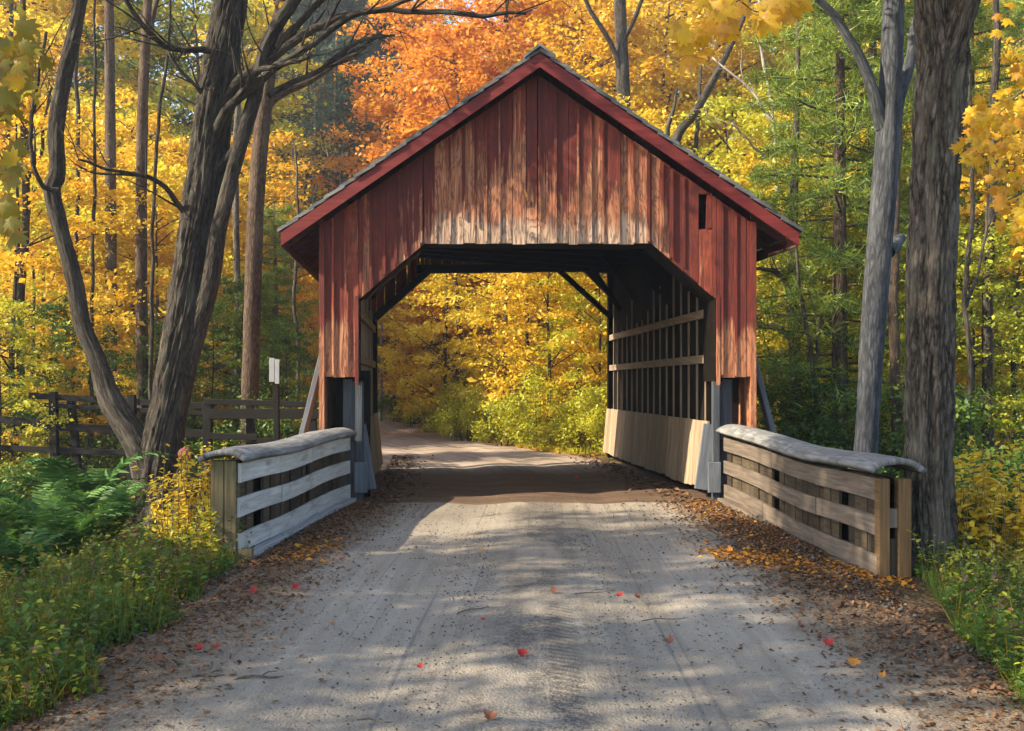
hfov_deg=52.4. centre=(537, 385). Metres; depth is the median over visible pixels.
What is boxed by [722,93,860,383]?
yellow maple
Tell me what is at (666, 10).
tall maple
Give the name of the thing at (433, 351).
yellow maple
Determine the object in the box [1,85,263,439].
yellow maple
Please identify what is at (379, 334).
yellow maple
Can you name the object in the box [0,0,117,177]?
tall maple
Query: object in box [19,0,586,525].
forked tree
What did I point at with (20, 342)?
yellow maple
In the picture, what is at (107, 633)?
grass
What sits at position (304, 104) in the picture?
bare tree
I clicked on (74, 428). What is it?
wooden fence
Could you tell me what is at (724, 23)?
maple branch
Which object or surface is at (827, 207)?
yellow maple
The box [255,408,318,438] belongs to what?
bush
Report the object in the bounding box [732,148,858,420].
yellow maple
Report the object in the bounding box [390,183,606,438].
yellow maple
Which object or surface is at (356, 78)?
pine tree
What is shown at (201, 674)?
twig
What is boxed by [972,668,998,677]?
twig
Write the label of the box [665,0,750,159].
curved tree
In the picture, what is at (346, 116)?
bare tree
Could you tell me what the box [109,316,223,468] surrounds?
yellow maple
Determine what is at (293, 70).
pine tree
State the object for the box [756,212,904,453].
yellow maple
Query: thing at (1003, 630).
weeds
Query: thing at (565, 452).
grass
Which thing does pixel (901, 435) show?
bush
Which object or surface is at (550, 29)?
tall maple
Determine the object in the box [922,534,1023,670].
weeds
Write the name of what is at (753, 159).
yellow maple
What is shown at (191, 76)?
tall maple
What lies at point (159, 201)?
yellow maple
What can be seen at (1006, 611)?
weeds
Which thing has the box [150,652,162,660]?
fallen leaf
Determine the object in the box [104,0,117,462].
slender tree
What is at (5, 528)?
fern
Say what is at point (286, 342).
yellow maple
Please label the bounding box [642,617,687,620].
twig
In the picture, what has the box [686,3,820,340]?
tall maple
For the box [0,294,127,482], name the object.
yellow maple
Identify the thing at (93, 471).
fern
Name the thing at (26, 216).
slender tree
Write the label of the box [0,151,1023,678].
ground
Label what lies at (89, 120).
yellow maple
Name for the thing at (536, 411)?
bush
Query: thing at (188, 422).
bush
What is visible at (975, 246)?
yellow maple
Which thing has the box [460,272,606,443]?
yellow maple
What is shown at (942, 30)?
furrowed tree
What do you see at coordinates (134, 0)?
sky
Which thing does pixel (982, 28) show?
pine tree
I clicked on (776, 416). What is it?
shrub
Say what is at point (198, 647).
fallen leaf
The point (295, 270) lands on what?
sapling
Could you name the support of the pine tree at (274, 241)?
on the ground at (924, 599)
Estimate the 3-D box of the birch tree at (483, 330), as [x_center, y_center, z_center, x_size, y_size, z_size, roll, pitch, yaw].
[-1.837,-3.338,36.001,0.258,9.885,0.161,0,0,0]
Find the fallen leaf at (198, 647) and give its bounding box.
[194,641,203,649]
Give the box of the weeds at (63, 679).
[0,514,233,728]
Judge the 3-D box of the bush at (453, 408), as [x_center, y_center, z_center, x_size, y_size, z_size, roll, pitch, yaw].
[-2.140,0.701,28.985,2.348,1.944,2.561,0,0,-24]
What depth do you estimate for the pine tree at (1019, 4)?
27.86 m
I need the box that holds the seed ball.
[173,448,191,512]
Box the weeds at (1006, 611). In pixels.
[941,534,1023,690]
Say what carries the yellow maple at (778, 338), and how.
on the ground at (924, 599)
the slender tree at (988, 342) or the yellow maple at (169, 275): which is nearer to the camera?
the slender tree at (988, 342)
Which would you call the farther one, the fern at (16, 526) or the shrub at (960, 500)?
the fern at (16, 526)
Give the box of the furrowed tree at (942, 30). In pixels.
[903,0,980,573]
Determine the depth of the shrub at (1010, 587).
7.22 m
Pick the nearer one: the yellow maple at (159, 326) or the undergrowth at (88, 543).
the undergrowth at (88, 543)
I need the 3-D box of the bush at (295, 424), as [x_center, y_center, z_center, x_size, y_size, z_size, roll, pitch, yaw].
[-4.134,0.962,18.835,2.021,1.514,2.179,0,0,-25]
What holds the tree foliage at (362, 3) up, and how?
on the ground at (924, 599)
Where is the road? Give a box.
[0,418,1023,730]
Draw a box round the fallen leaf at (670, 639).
[663,633,673,642]
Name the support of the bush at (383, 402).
on the ground at (924, 599)
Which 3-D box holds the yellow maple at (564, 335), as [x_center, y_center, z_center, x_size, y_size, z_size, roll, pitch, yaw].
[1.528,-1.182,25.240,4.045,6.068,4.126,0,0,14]
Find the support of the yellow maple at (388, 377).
on the ground at (924, 599)
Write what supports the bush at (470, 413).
on the ground at (924, 599)
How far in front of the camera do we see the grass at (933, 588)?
6.63 m
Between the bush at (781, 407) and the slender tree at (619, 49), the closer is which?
the bush at (781, 407)
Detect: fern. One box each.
[0,473,106,545]
[0,481,135,562]
[0,497,136,568]
[0,525,80,582]
[1,451,177,544]
[49,487,159,545]
[86,468,157,517]
[961,495,1020,541]
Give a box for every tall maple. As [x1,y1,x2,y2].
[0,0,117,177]
[0,0,129,348]
[0,0,170,393]
[0,0,192,319]
[37,0,276,393]
[46,2,200,231]
[85,0,326,399]
[121,16,253,255]
[151,0,342,407]
[287,0,480,423]
[343,19,542,383]
[347,24,502,407]
[396,0,614,377]
[418,0,598,317]
[449,0,645,385]
[481,0,631,328]
[485,0,682,390]
[531,0,731,151]
[561,0,710,145]
[582,0,766,175]
[604,2,758,184]
[630,0,825,282]
[666,3,790,161]
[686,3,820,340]
[709,0,805,160]
[710,0,909,294]
[822,0,1021,251]
[974,0,1022,439]
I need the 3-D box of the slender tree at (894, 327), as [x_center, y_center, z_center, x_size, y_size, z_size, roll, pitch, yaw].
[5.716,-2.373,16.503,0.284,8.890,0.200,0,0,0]
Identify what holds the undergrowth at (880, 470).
on the ground at (924, 599)
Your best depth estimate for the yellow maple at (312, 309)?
33.81 m
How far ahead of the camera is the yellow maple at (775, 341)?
23.27 m
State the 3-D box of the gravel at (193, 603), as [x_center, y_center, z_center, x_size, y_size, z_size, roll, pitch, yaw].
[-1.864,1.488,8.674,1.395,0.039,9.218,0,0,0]
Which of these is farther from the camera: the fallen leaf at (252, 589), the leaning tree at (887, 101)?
the leaning tree at (887, 101)
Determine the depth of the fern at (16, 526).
11.10 m
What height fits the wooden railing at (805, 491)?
1.405 m
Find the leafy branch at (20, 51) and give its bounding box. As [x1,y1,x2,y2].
[0,0,55,251]
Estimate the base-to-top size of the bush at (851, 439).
2.161 m
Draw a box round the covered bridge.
[277,43,802,500]
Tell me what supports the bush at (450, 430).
on the ground at (924, 599)
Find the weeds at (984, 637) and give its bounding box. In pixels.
[911,537,1023,701]
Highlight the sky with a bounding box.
[53,0,820,139]
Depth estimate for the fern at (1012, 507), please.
9.09 m
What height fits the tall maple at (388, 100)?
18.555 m
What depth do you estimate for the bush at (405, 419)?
36.99 m
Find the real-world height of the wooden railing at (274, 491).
1.300 m
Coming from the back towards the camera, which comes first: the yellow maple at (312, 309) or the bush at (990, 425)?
the yellow maple at (312, 309)
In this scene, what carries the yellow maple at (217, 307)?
on the ground at (924, 599)
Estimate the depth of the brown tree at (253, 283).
17.89 m
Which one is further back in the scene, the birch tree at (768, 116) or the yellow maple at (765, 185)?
the yellow maple at (765, 185)
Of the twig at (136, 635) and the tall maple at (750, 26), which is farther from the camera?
the tall maple at (750, 26)
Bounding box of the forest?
[2,0,1014,398]
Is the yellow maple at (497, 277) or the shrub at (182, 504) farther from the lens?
the yellow maple at (497, 277)
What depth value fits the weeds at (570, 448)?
24.25 m
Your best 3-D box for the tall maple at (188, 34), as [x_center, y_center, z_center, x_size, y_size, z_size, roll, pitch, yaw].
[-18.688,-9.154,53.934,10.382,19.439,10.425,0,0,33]
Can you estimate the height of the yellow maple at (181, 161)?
9.187 m
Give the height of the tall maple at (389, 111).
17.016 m
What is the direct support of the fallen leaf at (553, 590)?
on the road
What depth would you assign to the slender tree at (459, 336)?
30.94 m
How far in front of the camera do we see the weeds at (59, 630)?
5.66 m
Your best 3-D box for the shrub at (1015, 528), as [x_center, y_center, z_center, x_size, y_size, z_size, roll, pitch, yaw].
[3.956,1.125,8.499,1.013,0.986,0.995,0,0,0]
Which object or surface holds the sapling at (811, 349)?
on the ground at (924, 599)
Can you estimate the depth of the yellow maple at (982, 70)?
29.56 m
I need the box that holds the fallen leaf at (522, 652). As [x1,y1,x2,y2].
[517,648,528,656]
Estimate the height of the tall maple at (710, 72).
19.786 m
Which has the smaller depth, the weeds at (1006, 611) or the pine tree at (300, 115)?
the weeds at (1006, 611)
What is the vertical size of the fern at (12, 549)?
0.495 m
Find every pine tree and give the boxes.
[194,9,276,146]
[207,0,390,393]
[215,268,298,446]
[216,203,318,423]
[220,0,378,355]
[220,0,441,352]
[270,33,414,363]
[277,3,397,286]
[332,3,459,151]
[738,0,1023,448]
[741,17,903,411]
[751,0,1023,452]
[848,0,1023,448]
[867,0,1012,300]
[956,0,1023,380]
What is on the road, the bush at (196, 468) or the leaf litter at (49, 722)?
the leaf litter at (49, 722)
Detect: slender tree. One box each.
[16,0,53,463]
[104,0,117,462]
[135,0,181,425]
[232,49,241,431]
[453,273,468,390]
[524,281,530,430]
[584,0,643,108]
[756,19,849,439]
[889,0,906,477]
[982,0,1001,466]
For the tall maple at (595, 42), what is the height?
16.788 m
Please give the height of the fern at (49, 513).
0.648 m
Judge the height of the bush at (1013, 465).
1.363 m
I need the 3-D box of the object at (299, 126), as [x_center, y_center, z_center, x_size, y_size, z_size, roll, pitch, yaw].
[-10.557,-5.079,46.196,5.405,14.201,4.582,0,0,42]
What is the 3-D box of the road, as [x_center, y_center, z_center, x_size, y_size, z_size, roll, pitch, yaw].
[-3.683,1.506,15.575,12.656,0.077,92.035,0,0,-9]
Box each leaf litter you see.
[0,500,462,730]
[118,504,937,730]
[244,501,372,566]
[258,535,346,566]
[371,454,707,502]
[439,431,606,455]
[613,500,1023,730]
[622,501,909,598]
[698,541,916,590]
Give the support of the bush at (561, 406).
on the ground at (924, 599)
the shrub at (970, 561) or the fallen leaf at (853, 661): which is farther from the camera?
the shrub at (970, 561)
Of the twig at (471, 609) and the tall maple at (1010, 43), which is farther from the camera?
the tall maple at (1010, 43)
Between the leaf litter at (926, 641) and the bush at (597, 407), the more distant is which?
the bush at (597, 407)
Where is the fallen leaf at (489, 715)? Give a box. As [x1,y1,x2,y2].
[483,707,497,719]
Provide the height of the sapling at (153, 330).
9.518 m
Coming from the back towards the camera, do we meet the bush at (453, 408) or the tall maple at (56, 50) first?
the tall maple at (56, 50)
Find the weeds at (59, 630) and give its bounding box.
[0,505,245,705]
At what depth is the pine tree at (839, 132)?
18.24 m
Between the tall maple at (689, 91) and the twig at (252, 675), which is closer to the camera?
the twig at (252, 675)
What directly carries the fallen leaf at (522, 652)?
on the road
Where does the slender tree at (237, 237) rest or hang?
on the ground at (924, 599)
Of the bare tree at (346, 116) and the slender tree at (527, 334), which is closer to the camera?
the slender tree at (527, 334)
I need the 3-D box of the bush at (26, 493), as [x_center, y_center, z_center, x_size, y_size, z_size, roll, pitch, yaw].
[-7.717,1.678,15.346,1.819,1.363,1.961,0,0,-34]
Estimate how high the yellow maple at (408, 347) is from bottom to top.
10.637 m
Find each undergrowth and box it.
[0,482,206,582]
[824,445,1023,561]
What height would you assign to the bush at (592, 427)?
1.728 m
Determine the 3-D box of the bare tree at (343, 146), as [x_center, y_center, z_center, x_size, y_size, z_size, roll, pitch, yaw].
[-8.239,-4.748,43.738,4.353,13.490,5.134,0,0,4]
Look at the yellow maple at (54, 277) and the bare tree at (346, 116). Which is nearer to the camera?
the yellow maple at (54, 277)
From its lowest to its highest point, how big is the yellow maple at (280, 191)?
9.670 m
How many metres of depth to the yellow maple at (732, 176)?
35.20 m
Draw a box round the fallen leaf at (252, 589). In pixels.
[249,585,256,592]
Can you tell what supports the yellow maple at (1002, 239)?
on the ground at (924, 599)
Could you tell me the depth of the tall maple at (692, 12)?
38.90 m
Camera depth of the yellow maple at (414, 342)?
30.63 m
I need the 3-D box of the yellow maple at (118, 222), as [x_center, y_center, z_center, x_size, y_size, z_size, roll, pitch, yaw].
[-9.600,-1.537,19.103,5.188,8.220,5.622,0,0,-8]
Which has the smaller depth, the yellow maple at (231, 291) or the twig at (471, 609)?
the twig at (471, 609)
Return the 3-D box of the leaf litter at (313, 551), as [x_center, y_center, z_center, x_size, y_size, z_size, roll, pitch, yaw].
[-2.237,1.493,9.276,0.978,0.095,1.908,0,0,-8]
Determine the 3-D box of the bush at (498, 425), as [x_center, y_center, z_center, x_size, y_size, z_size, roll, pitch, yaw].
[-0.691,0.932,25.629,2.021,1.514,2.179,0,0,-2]
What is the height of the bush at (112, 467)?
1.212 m
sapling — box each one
[71,58,80,392]
[89,0,96,467]
[148,0,172,399]
[292,146,300,421]
[779,219,822,429]
[958,72,1023,467]
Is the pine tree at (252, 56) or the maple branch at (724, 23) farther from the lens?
the pine tree at (252, 56)
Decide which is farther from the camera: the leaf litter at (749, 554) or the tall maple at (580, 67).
the tall maple at (580, 67)
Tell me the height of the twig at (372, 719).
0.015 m
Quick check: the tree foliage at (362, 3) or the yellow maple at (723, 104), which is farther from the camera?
the tree foliage at (362, 3)
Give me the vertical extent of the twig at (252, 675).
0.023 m
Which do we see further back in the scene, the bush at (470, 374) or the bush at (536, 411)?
the bush at (470, 374)
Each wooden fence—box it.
[0,392,213,490]
[203,399,318,494]
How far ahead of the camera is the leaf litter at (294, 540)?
10.09 m
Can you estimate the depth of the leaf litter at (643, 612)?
6.54 m
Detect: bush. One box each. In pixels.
[0,452,62,506]
[1,392,121,489]
[2,393,145,507]
[96,395,233,496]
[102,458,126,483]
[184,432,259,486]
[190,383,299,465]
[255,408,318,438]
[258,396,318,437]
[377,390,422,421]
[388,398,428,426]
[398,395,443,431]
[422,377,496,438]
[430,384,501,441]
[436,365,520,434]
[440,397,507,439]
[468,395,550,445]
[482,370,584,449]
[488,346,571,433]
[533,393,605,451]
[553,383,606,451]
[565,382,606,446]
[756,377,842,440]
[756,412,845,449]
[783,371,902,477]
[822,383,995,486]
[882,383,1023,510]
[953,440,1023,536]
[955,381,1022,485]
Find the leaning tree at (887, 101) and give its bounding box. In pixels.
[814,0,915,472]
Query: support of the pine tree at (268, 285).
on the ground at (924, 599)
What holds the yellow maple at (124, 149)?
on the ground at (924, 599)
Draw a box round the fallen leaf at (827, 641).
[822,636,833,645]
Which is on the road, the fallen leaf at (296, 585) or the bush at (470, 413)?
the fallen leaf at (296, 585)
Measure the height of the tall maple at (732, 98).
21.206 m
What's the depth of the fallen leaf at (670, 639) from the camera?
5.94 m
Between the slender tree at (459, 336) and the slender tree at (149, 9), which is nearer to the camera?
the slender tree at (149, 9)
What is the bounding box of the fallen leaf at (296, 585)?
[291,582,299,588]
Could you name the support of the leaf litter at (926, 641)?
on the road
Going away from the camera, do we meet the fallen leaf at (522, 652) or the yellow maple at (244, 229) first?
the fallen leaf at (522, 652)
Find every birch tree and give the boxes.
[481,273,486,399]
[691,0,782,375]
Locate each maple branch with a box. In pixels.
[663,0,814,77]
[949,2,1023,262]
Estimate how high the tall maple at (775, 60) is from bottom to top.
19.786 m
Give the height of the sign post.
2.221 m
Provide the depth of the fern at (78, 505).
10.31 m
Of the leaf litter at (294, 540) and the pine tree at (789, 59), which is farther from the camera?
the pine tree at (789, 59)
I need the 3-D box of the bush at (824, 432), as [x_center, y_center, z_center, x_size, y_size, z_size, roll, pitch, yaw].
[4.843,0.812,16.983,2.609,2.160,2.846,0,0,-7]
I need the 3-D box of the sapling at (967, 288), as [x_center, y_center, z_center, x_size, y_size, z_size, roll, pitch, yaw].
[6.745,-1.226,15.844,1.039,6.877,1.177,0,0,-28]
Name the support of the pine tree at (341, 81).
on the ground at (924, 599)
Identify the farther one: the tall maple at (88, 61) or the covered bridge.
the tall maple at (88, 61)
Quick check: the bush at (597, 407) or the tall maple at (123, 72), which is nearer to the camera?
the bush at (597, 407)
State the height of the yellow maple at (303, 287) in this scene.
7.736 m
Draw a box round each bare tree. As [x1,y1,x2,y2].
[246,71,347,365]
[271,75,366,349]
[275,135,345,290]
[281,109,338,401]
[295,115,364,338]
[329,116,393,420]
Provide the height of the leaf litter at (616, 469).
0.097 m
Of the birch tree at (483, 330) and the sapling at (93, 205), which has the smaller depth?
the sapling at (93, 205)
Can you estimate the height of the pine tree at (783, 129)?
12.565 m
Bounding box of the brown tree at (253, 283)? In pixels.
[240,0,365,445]
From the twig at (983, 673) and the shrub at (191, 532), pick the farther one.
the shrub at (191, 532)
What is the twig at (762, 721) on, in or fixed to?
on the road
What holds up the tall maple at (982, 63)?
on the ground at (924, 599)
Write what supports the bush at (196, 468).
on the ground at (924, 599)
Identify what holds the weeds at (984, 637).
on the ground at (924, 599)
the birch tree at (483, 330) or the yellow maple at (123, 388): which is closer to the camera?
the yellow maple at (123, 388)
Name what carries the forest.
on the ground at (924, 599)
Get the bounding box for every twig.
[125,632,149,639]
[191,669,224,676]
[238,671,283,678]
[241,578,271,585]
[357,718,391,722]
[457,606,488,612]
[574,589,614,593]
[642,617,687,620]
[753,719,774,723]
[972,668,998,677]
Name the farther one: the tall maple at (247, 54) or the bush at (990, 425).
the tall maple at (247, 54)
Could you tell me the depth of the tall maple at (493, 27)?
38.78 m
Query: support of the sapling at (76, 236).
on the ground at (924, 599)
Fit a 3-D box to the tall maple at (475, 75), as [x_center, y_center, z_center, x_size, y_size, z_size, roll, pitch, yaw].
[-2.802,-5.566,37.193,7.928,14.844,7.961,0,0,-25]
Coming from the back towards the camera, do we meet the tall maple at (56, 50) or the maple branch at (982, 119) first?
the tall maple at (56, 50)
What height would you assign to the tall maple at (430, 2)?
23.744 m
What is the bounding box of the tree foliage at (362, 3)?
[298,0,477,326]
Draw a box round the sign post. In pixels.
[269,358,279,440]
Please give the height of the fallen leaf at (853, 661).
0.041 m
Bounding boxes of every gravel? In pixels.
[2,501,422,717]
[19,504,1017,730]
[21,504,987,730]
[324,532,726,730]
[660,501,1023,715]
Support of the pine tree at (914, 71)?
on the ground at (924, 599)
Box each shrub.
[131,441,236,550]
[143,494,220,555]
[756,401,780,432]
[906,529,1023,585]
[953,436,1023,562]
[955,549,1023,610]
[962,463,1023,571]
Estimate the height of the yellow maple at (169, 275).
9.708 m
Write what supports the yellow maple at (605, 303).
on the ground at (924, 599)
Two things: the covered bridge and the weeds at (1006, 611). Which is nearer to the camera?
the weeds at (1006, 611)
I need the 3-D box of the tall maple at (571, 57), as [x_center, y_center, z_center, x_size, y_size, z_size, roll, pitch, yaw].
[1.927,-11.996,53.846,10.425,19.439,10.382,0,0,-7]
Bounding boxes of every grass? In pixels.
[0,528,248,721]
[461,429,605,455]
[914,555,1023,708]
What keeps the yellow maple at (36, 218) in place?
on the ground at (924, 599)
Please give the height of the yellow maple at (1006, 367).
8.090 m
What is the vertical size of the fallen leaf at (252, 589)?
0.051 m
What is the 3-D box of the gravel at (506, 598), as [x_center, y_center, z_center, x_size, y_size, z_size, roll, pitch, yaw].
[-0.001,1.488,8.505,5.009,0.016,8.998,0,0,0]
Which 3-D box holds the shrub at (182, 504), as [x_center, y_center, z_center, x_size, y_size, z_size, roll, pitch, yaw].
[-3.130,1.059,9.663,1.056,1.091,1.179,0,0,-11]
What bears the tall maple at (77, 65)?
on the ground at (924, 599)
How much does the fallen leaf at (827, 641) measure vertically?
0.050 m
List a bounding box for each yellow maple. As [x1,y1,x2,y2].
[0,84,174,474]
[0,92,178,412]
[0,131,225,438]
[0,145,149,444]
[0,156,133,453]
[0,169,172,454]
[0,294,89,496]
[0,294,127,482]
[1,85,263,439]
[24,306,149,468]
[34,155,275,446]
[87,154,267,419]
[98,133,310,428]
[103,173,311,420]
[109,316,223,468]
[139,300,271,466]
[155,127,320,408]
[192,272,315,441]
[228,215,318,400]
[235,326,318,432]
[263,267,318,400]
[294,287,407,398]
[377,260,537,434]
[377,273,498,426]
[377,285,461,419]
[380,273,542,399]
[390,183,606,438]
[424,258,604,393]
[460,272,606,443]
[484,272,606,434]
[503,273,606,434]
[518,272,606,446]
[536,92,704,407]
[570,153,765,407]
[600,147,773,376]
[660,81,830,425]
[716,79,910,423]
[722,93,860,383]
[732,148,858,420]
[752,151,904,438]
[756,187,860,425]
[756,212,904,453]
[757,109,1013,430]
[782,138,1023,448]
[847,178,1022,424]
[849,129,1023,447]
[850,220,1023,485]
[858,88,1023,461]
[905,39,1023,440]
[961,69,1022,454]
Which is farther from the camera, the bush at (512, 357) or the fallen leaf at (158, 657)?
the bush at (512, 357)
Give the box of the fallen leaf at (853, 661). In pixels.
[847,657,860,665]
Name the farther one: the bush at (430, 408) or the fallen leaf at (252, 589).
the bush at (430, 408)
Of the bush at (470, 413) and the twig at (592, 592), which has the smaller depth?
the twig at (592, 592)
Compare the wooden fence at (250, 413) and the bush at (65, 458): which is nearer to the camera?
the wooden fence at (250, 413)
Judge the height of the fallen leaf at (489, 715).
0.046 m
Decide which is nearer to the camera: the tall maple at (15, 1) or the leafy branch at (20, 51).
the leafy branch at (20, 51)
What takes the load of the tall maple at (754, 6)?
on the ground at (924, 599)
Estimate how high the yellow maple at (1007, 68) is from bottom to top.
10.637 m
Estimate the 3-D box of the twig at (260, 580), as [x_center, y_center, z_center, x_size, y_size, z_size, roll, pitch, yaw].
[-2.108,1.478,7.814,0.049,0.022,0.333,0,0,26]
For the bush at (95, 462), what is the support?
on the ground at (924, 599)
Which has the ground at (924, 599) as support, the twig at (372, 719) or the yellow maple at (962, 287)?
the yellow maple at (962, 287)
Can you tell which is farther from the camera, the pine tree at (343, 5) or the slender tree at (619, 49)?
the pine tree at (343, 5)
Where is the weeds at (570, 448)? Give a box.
[456,425,603,453]
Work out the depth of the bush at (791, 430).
17.32 m
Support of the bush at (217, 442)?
on the ground at (924, 599)
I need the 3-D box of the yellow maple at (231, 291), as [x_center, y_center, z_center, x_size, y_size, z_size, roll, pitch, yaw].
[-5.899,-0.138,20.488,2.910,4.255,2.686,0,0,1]
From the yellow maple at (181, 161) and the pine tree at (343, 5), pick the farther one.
the pine tree at (343, 5)
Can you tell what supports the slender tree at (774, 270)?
on the ground at (924, 599)
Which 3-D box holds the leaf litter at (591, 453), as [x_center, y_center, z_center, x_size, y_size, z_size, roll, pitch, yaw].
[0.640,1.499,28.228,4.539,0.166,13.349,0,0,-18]
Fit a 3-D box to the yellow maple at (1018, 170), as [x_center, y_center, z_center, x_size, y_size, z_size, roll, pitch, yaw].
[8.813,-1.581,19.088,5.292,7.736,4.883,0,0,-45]
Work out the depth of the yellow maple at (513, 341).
27.90 m
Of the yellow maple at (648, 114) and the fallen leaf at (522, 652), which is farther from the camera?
the yellow maple at (648, 114)
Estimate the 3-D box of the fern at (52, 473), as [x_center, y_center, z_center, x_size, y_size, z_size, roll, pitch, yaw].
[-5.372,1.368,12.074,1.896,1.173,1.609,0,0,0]
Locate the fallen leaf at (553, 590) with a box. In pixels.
[551,585,557,592]
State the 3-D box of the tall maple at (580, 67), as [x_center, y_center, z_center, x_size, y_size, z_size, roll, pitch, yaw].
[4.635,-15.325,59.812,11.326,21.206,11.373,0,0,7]
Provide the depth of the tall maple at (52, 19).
33.91 m
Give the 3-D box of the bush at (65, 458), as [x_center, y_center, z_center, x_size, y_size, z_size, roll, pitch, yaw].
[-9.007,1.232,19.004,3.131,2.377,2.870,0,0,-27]
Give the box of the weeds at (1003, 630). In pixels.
[923,531,1023,691]
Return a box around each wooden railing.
[197,427,356,561]
[716,424,925,577]

